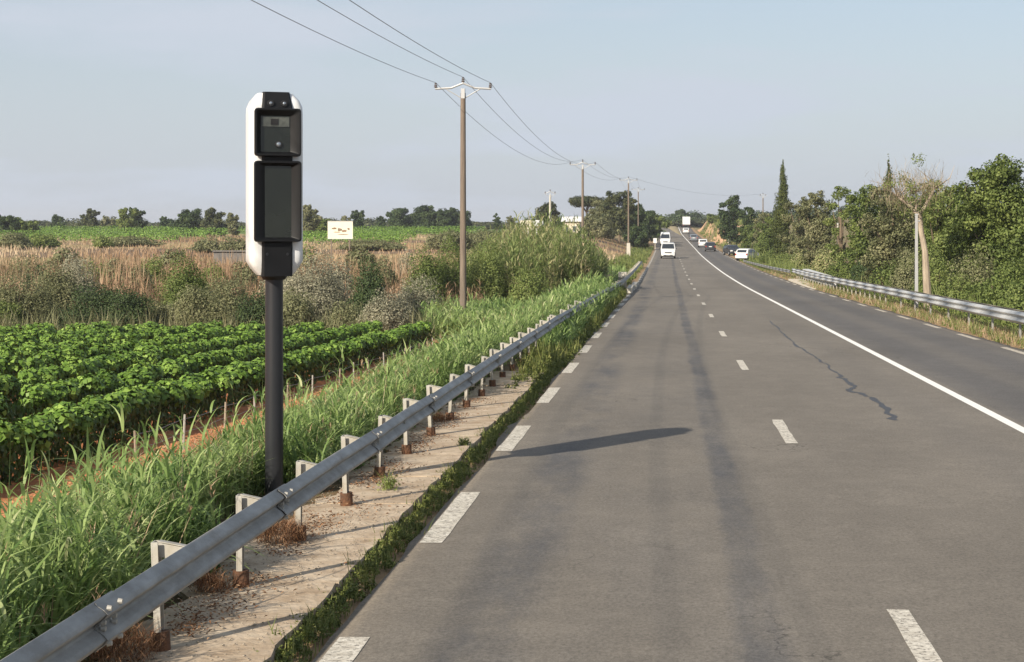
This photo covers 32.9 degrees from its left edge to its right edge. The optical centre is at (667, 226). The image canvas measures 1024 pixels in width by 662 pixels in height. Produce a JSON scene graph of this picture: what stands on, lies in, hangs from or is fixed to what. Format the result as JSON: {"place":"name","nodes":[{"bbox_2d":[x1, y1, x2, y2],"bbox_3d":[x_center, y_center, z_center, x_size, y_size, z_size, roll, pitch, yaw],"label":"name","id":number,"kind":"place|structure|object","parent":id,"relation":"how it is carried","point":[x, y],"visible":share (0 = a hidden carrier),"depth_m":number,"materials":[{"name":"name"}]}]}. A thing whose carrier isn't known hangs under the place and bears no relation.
{"place":"outdoors","nodes":[
{"label":"outdoors","id":0,"kind":"place"},
{"bbox_2d":[0,246,490,311],"bbox_3d":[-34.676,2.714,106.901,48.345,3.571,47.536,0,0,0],"label":"dry cane field","id":1,"kind":"structure","parent":0,"point":[222,266],"depth_m":97.51,"materials":[{"name":"beige plant"}]},
{"bbox_2d":[0,233,626,267],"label":"dry grass","id":2,"kind":"structure","parent":0,"point":[146,256],"depth_m":195.09,"materials":[{"name":"plant"}]},
{"bbox_2d":[366,286,584,400],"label":"tall grass","id":3,"kind":"structure","parent":0,"point":[473,344],"depth_m":33.66,"materials":[{"name":"green plant"}]},
{"bbox_2d":[0,217,1022,661],"bbox_3d":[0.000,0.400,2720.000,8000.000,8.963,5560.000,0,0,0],"label":"ground","id":4,"kind":"structure","parent":0,"point":[62,469],"depth_m":33.22,"materials":[{"name":"soil"}]},
{"bbox_2d":[0,299,25,326],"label":"shrub","id":5,"kind":"object","parent":4,"relation":"on","point":[3,307],"visible":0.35,"depth_m":69.87,"materials":[{"name":"green plant"}]},
{"bbox_2d":[0,231,32,248],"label":"shrub","id":6,"kind":"object","parent":4,"relation":"on","point":[18,240],"visible":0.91,"depth_m":209.16,"materials":[{"name":"green plant"}]},
{"bbox_2d":[0,268,59,322],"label":"shrub","id":7,"kind":"object","parent":4,"relation":"on","point":[14,296],"visible":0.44,"depth_m":71.62,"materials":[{"name":"green plant"}]},
{"bbox_2d":[29,233,61,248],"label":"shrub","id":8,"kind":"object","parent":4,"relation":"on","point":[46,241],"visible":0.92,"depth_m":214.26,"materials":[{"name":"green plant"}]},
{"bbox_2d":[28,257,82,319],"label":"shrub","id":9,"kind":"object","parent":4,"relation":"on","point":[61,286],"visible":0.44,"depth_m":75.64,"materials":[{"name":"green plant"}]},
{"bbox_2d":[0,320,112,340],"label":"vine row","id":10,"kind":"object","parent":4,"relation":"on","point":[36,333],"visible":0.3,"depth_m":57.89,"materials":[{"name":"green plant"}]},
{"bbox_2d":[0,321,163,361],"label":"vine row","id":11,"kind":"object","parent":4,"relation":"on","point":[22,339],"visible":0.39,"depth_m":54.25,"materials":[{"name":"green plant"}]},
{"bbox_2d":[60,254,104,301],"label":"shrub","id":12,"kind":"object","parent":4,"relation":"on","point":[79,275],"visible":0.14,"depth_m":78.61,"materials":[{"name":"green plant"}]},
{"bbox_2d":[55,279,120,326],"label":"shrub","id":13,"kind":"object","parent":4,"relation":"on","point":[96,298],"visible":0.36,"depth_m":70.42,"materials":[{"name":"green plant"}]},
{"bbox_2d":[0,233,179,241],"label":"vine row","id":14,"kind":"object","parent":4,"relation":"on","point":[87,236],"visible":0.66,"depth_m":261.55,"materials":[{"name":"green plant"}]},
{"bbox_2d":[0,229,208,238],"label":"vine row","id":15,"kind":"object","parent":4,"relation":"on","point":[133,231],"visible":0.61,"depth_m":289.64,"materials":[{"name":"green plant"}]},
{"bbox_2d":[0,319,223,375],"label":"vine row","id":16,"kind":"object","parent":4,"relation":"on","point":[26,350],"visible":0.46,"depth_m":51.16,"materials":[{"name":"green plant"}]},
{"bbox_2d":[96,284,158,326],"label":"shrub","id":17,"kind":"object","parent":4,"relation":"on","point":[131,302],"visible":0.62,"depth_m":69.67,"materials":[{"name":"green plant"}]},
{"bbox_2d":[116,207,138,232],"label":"tree","id":18,"kind":"object","parent":4,"relation":"on","point":[127,222],"visible":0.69,"depth_m":349.31,"materials":[{"name":"green plant"}]},
{"bbox_2d":[0,320,264,380],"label":"vine row","id":19,"kind":"object","parent":4,"relation":"on","point":[13,365],"visible":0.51,"depth_m":45.17,"materials":[{"name":"green plant"}]},
{"bbox_2d":[39,226,227,236],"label":"vine row","id":20,"kind":"object","parent":4,"relation":"on","point":[163,228],"visible":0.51,"depth_m":319.62,"materials":[{"name":"green plant"}]},
{"bbox_2d":[109,235,166,246],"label":"shrub","id":21,"kind":"object","parent":4,"relation":"on","point":[134,240],"visible":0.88,"depth_m":228.83,"materials":[{"name":"green plant"}]},
{"bbox_2d":[146,297,175,326],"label":"shrub","id":22,"kind":"object","parent":4,"relation":"on","point":[159,307],"visible":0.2,"depth_m":71.73,"materials":[{"name":"green plant"}]},
{"bbox_2d":[0,320,326,413],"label":"vine row","id":23,"kind":"object","parent":4,"relation":"on","point":[11,386],"visible":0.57,"depth_m":40.46,"materials":[{"name":"green plant"}]},
{"bbox_2d":[152,246,216,310],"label":"shrub","id":24,"kind":"object","parent":4,"relation":"on","point":[181,280],"visible":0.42,"depth_m":75.65,"materials":[{"name":"green plant"}]},
{"bbox_2d":[173,208,203,235],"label":"tree","id":25,"kind":"object","parent":4,"relation":"on","point":[188,218],"visible":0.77,"depth_m":328.44,"materials":[{"name":"green plant"}]},
{"bbox_2d":[0,320,383,424],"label":"vine row","id":26,"kind":"object","parent":4,"relation":"on","point":[39,397],"visible":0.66,"depth_m":35.82,"materials":[{"name":"green plant"}]},
{"bbox_2d":[167,284,233,327],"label":"shrub","id":27,"kind":"object","parent":4,"relation":"on","point":[195,304],"visible":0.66,"depth_m":69.58,"materials":[{"name":"green plant"}]},
{"bbox_2d":[1,357,417,517],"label":"soil clods","id":28,"kind":"object","parent":4,"relation":"on","point":[162,456],"visible":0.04,"depth_m":27.26,"materials":[{"name":"brown soil"}]},
{"bbox_2d":[197,207,227,235],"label":"tree","id":29,"kind":"object","parent":4,"relation":"on","point":[212,218],"visible":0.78,"depth_m":329.04,"materials":[{"name":"green plant"}]},
{"bbox_2d":[0,321,433,485],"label":"vine row","id":30,"kind":"object","parent":4,"relation":"on","point":[203,390],"visible":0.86,"depth_m":30.09,"materials":[{"name":"green plant"}]},
{"bbox_2d":[205,275,250,321],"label":"shrub","id":31,"kind":"object","parent":4,"relation":"on","point":[224,288],"visible":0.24,"depth_m":73.63,"materials":[{"name":"green plant"}]},
{"bbox_2d":[211,236,245,250],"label":"shrub","id":32,"kind":"object","parent":4,"relation":"on","point":[227,244],"visible":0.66,"depth_m":188.94,"materials":[{"name":"green plant"}]},
{"bbox_2d":[0,294,473,339],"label":"scrub","id":33,"kind":"object","parent":4,"relation":"on","point":[54,320],"visible":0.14,"depth_m":68.29,"materials":[{"name":"green plant"}]},
{"bbox_2d":[229,259,259,290],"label":"shrub","id":34,"kind":"object","parent":4,"relation":"on","point":[246,272],"visible":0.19,"depth_m":91.61,"materials":[{"name":"green plant"}]},
{"bbox_2d":[232,286,264,325],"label":"shrub","id":35,"kind":"object","parent":4,"relation":"on","point":[256,309],"visible":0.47,"depth_m":68.52,"materials":[{"name":"green plant"}]},
{"bbox_2d":[246,92,302,494],"bbox_3d":[-3.966,0.716,17.361,0.528,4.136,0.567,0,0,-20],"label":"speed camera","id":36,"kind":"object","parent":4,"relation":"on","point":[274,190],"visible":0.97,"depth_m":17.17,"materials":[{"name":"grey paint"}]},
{"bbox_2d":[0,297,571,660],"bbox_3d":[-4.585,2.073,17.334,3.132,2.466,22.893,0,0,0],"label":"tall grass","id":37,"kind":"structure","parent":4,"relation":"on","point":[38,537],"depth_m":13.00,"materials":[{"name":"green plant"}]},
{"bbox_2d":[283,286,320,328],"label":"shrub","id":38,"kind":"object","parent":4,"relation":"on","point":[300,307],"visible":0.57,"depth_m":68.64,"materials":[{"name":"green plant"}]},
{"bbox_2d":[303,204,322,233],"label":"tree","id":39,"kind":"object","parent":4,"relation":"on","point":[312,219],"visible":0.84,"depth_m":299.27,"materials":[{"name":"green plant"}]},
{"bbox_2d":[283,240,349,322],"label":"shrub","id":40,"kind":"object","parent":4,"relation":"on","point":[325,292],"visible":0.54,"depth_m":72.40,"materials":[{"name":"green plant"}]},
{"bbox_2d":[93,371,543,661],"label":"verge slabs","id":41,"kind":"structure","parent":4,"relation":"on","point":[269,606],"depth_m":13.84,"materials":[{"name":"concrete"}]},
{"bbox_2d":[81,612,169,661],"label":"straw heap","id":42,"kind":"object","parent":41,"relation":"on","point":[125,642],"visible":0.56,"depth_m":10.28,"materials":[{"name":"brown plant"}]},
{"bbox_2d":[188,567,244,594],"bbox_3d":[-3.293,2.539,12.415,0.430,0.208,0.434,0,0,41],"label":"dry grass tuft","id":43,"kind":"object","parent":41,"relation":"on","point":[206,581],"visible":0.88,"depth_m":12.36,"materials":[{"name":"brown plant"}]},
{"bbox_2d":[253,517,319,544],"bbox_3d":[-3.228,2.532,14.490,0.606,0.264,0.638,0,0,-27],"label":"straw heap","id":44,"kind":"object","parent":41,"relation":"on","point":[286,529],"visible":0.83,"depth_m":14.41,"materials":[{"name":"brown plant"}]},
{"bbox_2d":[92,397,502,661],"bbox_3d":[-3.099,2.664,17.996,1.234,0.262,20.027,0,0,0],"label":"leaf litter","id":45,"kind":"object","parent":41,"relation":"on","point":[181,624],"visible":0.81,"depth_m":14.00,"materials":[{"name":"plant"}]},
{"bbox_2d":[85,382,521,661],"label":"gravel","id":46,"kind":"structure","parent":41,"relation":"on","point":[327,538],"depth_m":14.16,"materials":[{"name":"beige gravel"}]},
{"bbox_2d":[0,261,642,661],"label":"guard rail","id":47,"kind":"object","parent":4,"relation":"on","point":[100,623],"visible":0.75,"depth_m":11.67,"materials":[{"name":"grey metal"}]},
{"bbox_2d":[323,255,356,297],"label":"shrub","id":48,"kind":"object","parent":4,"relation":"on","point":[347,278],"visible":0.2,"depth_m":83.78,"materials":[{"name":"green plant"}]},
{"bbox_2d":[328,221,352,259],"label":"billboard","id":49,"kind":"object","parent":4,"relation":"on","point":[340,229],"visible":0.98,"depth_m":149.96,"materials":[{"name":"white metal"}]},
{"bbox_2d":[324,298,362,327],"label":"shrub","id":50,"kind":"object","parent":4,"relation":"on","point":[349,310],"visible":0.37,"depth_m":68.72,"materials":[{"name":"green plant"}]},
{"bbox_2d":[303,233,406,244],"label":"vine row","id":51,"kind":"object","parent":4,"relation":"on","point":[397,238],"visible":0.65,"depth_m":239.53,"materials":[{"name":"green plant"}]},
{"bbox_2d":[342,242,375,266],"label":"shrub","id":52,"kind":"object","parent":4,"relation":"on","point":[357,254],"visible":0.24,"depth_m":124.72,"materials":[{"name":"green plant"}]},
{"bbox_2d":[345,245,386,318],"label":"shrub","id":53,"kind":"object","parent":4,"relation":"on","point":[366,286],"visible":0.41,"depth_m":71.62,"materials":[{"name":"green plant"}]},
{"bbox_2d":[336,238,407,250],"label":"shrub","id":54,"kind":"object","parent":4,"relation":"on","point":[371,244],"visible":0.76,"depth_m":198.84,"materials":[{"name":"green plant"}]},
{"bbox_2d":[368,255,398,297],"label":"shrub","id":55,"kind":"object","parent":4,"relation":"on","point":[387,274],"visible":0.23,"depth_m":94.73,"materials":[{"name":"green plant"}]},
{"bbox_2d":[356,287,415,329],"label":"shrub","id":56,"kind":"object","parent":4,"relation":"on","point":[392,312],"visible":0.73,"depth_m":67.47,"materials":[{"name":"green plant"}]},
{"bbox_2d":[386,207,420,232],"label":"tree","id":57,"kind":"object","parent":4,"relation":"on","point":[398,217],"visible":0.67,"depth_m":416.61,"materials":[{"name":"green plant"}]},
{"bbox_2d":[23,216,796,229],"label":"distant wood","id":58,"kind":"object","parent":4,"relation":"on","point":[367,222],"visible":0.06,"depth_m":578.58,"materials":[{"name":"green plant"}]},
{"bbox_2d":[253,349,579,661],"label":"verge weeds","id":59,"kind":"object","parent":4,"relation":"on","point":[323,624],"visible":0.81,"depth_m":14.56,"materials":[{"name":"green plant"}]},
{"bbox_2d":[393,273,445,322],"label":"shrub","id":60,"kind":"object","parent":4,"relation":"on","point":[416,294],"visible":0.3,"depth_m":74.55,"materials":[{"name":"green plant"}]},
{"bbox_2d":[401,242,447,303],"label":"shrub","id":61,"kind":"object","parent":4,"relation":"on","point":[426,267],"visible":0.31,"depth_m":83.66,"materials":[{"name":"green plant"}]},
{"bbox_2d":[407,205,453,232],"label":"tree","id":62,"kind":"object","parent":4,"relation":"on","point":[428,216],"visible":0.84,"depth_m":417.86,"materials":[{"name":"green plant"}]},
{"bbox_2d":[424,230,475,250],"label":"shrub","id":63,"kind":"object","parent":4,"relation":"on","point":[435,242],"visible":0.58,"depth_m":198.96,"materials":[{"name":"green plant"}]},
{"bbox_2d":[433,234,473,299],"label":"shrub","id":64,"kind":"object","parent":4,"relation":"on","point":[454,272],"visible":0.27,"depth_m":85.55,"materials":[{"name":"green plant"}]},
{"bbox_2d":[434,77,491,314],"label":"utility pole","id":65,"kind":"object","parent":4,"relation":"on","point":[463,97],"visible":0.98,"depth_m":72.90,"materials":[{"name":"brown wood"}]},
{"bbox_2d":[466,236,509,303],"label":"shrub","id":66,"kind":"object","parent":4,"relation":"on","point":[485,271],"visible":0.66,"depth_m":87.42,"materials":[{"name":"green plant"}]},
{"bbox_2d":[414,263,629,338],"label":"tall grass","id":67,"kind":"structure","parent":4,"relation":"on","point":[479,310],"depth_m":70.76,"materials":[{"name":"green plant"}]},
{"bbox_2d":[505,264,549,304],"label":"shrub","id":68,"kind":"object","parent":4,"relation":"on","point":[530,288],"visible":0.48,"depth_m":85.62,"materials":[{"name":"green plant"}]},
{"bbox_2d":[446,205,610,299],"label":"cane thicket","id":69,"kind":"object","parent":4,"relation":"on","point":[539,248],"visible":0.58,"depth_m":92.10,"materials":[{"name":"green plant"}]},
{"bbox_2d":[504,283,627,390],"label":"verge weeds","id":70,"kind":"object","parent":4,"relation":"on","point":[534,362],"visible":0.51,"depth_m":37.62,"materials":[{"name":"green plant"}]},
{"bbox_2d":[531,280,622,348],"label":"tall grass","id":71,"kind":"structure","parent":4,"relation":"on","point":[566,330],"depth_m":50.91,"materials":[{"name":"green plant"}]},
{"bbox_2d":[584,214,621,238],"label":"tree","id":72,"kind":"object","parent":4,"relation":"on","point":[598,225],"visible":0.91,"depth_m":298.22,"materials":[{"name":"green plant"}]},
{"bbox_2d":[599,190,637,241],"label":"tree","id":73,"kind":"object","parent":4,"relation":"on","point":[619,217],"visible":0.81,"depth_m":308.71,"materials":[{"name":"green plant"}]},
{"bbox_2d":[607,245,654,288],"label":"verge weeds","id":74,"kind":"object","parent":4,"relation":"on","point":[633,258],"visible":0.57,"depth_m":199.58,"materials":[{"name":"green plant"}]},
{"bbox_2d":[622,224,649,248],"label":"tree","id":75,"kind":"object","parent":4,"relation":"on","point":[638,237],"visible":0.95,"depth_m":289.04,"materials":[{"name":"green plant"}]},
{"bbox_2d":[717,195,743,244],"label":"tree","id":76,"kind":"object","parent":4,"relation":"on","point":[727,229],"visible":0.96,"depth_m":299.04,"materials":[{"name":"green plant"}]},
{"bbox_2d":[699,219,796,262],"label":"scrub","id":77,"kind":"object","parent":4,"relation":"on","point":[756,258],"visible":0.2,"depth_m":365.59,"materials":[{"name":"green plant"}]},
{"bbox_2d":[525,205,984,221],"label":"distant wood","id":78,"kind":"object","parent":4,"relation":"on","point":[678,216],"visible":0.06,"depth_m":663.44,"materials":[{"name":"green plant"}]},
{"bbox_2d":[756,216,775,250],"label":"tree","id":79,"kind":"object","parent":4,"relation":"on","point":[766,235],"visible":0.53,"depth_m":221.24,"materials":[{"name":"green plant"}]},
{"bbox_2d":[770,159,795,259],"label":"cypress tree","id":80,"kind":"object","parent":4,"relation":"on","point":[779,226],"visible":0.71,"depth_m":196.51,"materials":[{"name":"green plant"}]},
{"bbox_2d":[776,196,813,259],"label":"tree","id":81,"kind":"object","parent":4,"relation":"on","point":[798,230],"visible":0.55,"depth_m":172.00,"materials":[{"name":"green plant"}]},
{"bbox_2d":[792,190,844,263],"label":"tree","id":82,"kind":"object","parent":4,"relation":"on","point":[820,234],"visible":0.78,"depth_m":149.90,"materials":[{"name":"green plant"}]},
{"bbox_2d":[810,246,843,272],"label":"shrub","id":83,"kind":"object","parent":4,"relation":"on","point":[826,260],"visible":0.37,"depth_m":129.35,"materials":[{"name":"green plant"}]},
{"bbox_2d":[822,186,855,265],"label":"tree","id":84,"kind":"object","parent":4,"relation":"on","point":[839,247],"visible":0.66,"depth_m":130.63,"materials":[{"name":"green plant"}]},
{"bbox_2d":[825,253,859,278],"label":"shrub","id":85,"kind":"object","parent":4,"relation":"on","point":[844,268],"visible":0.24,"depth_m":115.10,"materials":[{"name":"green plant"}]},
{"bbox_2d":[843,184,885,274],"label":"tree","id":86,"kind":"object","parent":4,"relation":"on","point":[859,240],"visible":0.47,"depth_m":112.61,"materials":[{"name":"green plant"}]},
{"bbox_2d":[743,260,1023,337],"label":"guard rail","id":87,"kind":"object","parent":4,"relation":"on","point":[992,312],"visible":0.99,"depth_m":63.13,"materials":[{"name":"metal"}]},
{"bbox_2d":[865,257,906,296],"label":"shrub","id":88,"kind":"object","parent":4,"relation":"on","point":[885,273],"visible":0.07,"depth_m":91.67,"materials":[{"name":"green plant"}]},
{"bbox_2d":[856,185,923,282],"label":"tree","id":89,"kind":"object","parent":4,"relation":"on","point":[889,237],"visible":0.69,"depth_m":100.20,"materials":[{"name":"green plant"}]},
{"bbox_2d":[761,254,1023,330],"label":"undergrowth","id":90,"kind":"object","parent":4,"relation":"on","point":[788,265],"visible":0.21,"depth_m":85.11,"materials":[{"name":"green plant"}]},
{"bbox_2d":[882,240,922,303],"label":"shrub","id":91,"kind":"object","parent":4,"relation":"on","point":[905,276],"visible":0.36,"depth_m":87.65,"materials":[{"name":"green plant"}]},
{"bbox_2d":[864,153,965,307],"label":"bare tree","id":92,"kind":"object","parent":4,"relation":"on","point":[911,189],"visible":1,"depth_m":71.89,"materials":[{"name":"beige plant"}]},
{"bbox_2d":[912,245,957,292],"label":"shrub","id":93,"kind":"object","parent":4,"relation":"on","point":[937,276],"visible":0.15,"depth_m":79.61,"materials":[{"name":"green plant"}]},
{"bbox_2d":[906,179,965,292],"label":"tree","id":94,"kind":"object","parent":4,"relation":"on","point":[935,241],"visible":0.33,"depth_m":91.33,"materials":[{"name":"green plant"}]},
{"bbox_2d":[934,271,977,314],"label":"shrub","id":95,"kind":"object","parent":4,"relation":"on","point":[953,286],"visible":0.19,"depth_m":68.53,"materials":[{"name":"green plant"}]},
{"bbox_2d":[936,185,985,278],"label":"tree","id":96,"kind":"object","parent":4,"relation":"on","point":[955,197],"visible":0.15,"depth_m":91.28,"materials":[{"name":"green plant"}]},
{"bbox_2d":[946,242,999,291],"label":"shrub","id":97,"kind":"object","parent":4,"relation":"on","point":[972,273],"visible":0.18,"depth_m":69.70,"materials":[{"name":"green plant"}]},
{"bbox_2d":[958,270,1002,319],"bbox_3d":[11.991,2.748,63.137,2.788,2.339,2.113,0,0,0],"label":"shrub","id":98,"kind":"object","parent":4,"relation":"on","point":[973,291],"visible":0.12,"depth_m":63.04,"materials":[{"name":"green plant"}]},
{"bbox_2d":[942,153,1023,292],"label":"tree","id":99,"kind":"object","parent":4,"relation":"on","point":[996,197],"visible":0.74,"depth_m":73.25,"materials":[{"name":"green plant"}]},
{"bbox_2d":[975,249,1023,321],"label":"shrub","id":100,"kind":"object","parent":4,"relation":"on","point":[997,286],"visible":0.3,"depth_m":61.56,"materials":[{"name":"green plant"}]},
{"bbox_2d":[994,281,1023,331],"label":"shrub","id":101,"kind":"object","parent":4,"relation":"on","point":[1015,305],"visible":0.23,"depth_m":55.95,"materials":[{"name":"green plant"}]},
{"bbox_2d":[1000,193,1023,291],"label":"tree","id":102,"kind":"object","parent":4,"relation":"on","point":[1018,246],"visible":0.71,"depth_m":65.93,"materials":[{"name":"green plant"}]},
{"bbox_2d":[0,0,1023,222],"label":"sky","id":103,"kind":"structure","parent":0,"point":[107,107],"materials":[{"name":"blue"}]},
{"bbox_2d":[312,226,1023,661],"bbox_3d":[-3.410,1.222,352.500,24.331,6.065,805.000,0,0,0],"label":"road","id":104,"kind":"structure","parent":0,"point":[700,454],"depth_m":16.74,"materials":[{"name":"grey asphalt"}]},
{"bbox_2d":[739,259,1023,348],"bbox_3d":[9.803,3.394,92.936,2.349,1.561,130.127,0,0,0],"label":"dry grass","id":105,"kind":"structure","parent":0,"point":[831,291],"depth_m":62.21,"materials":[{"name":"plant"}]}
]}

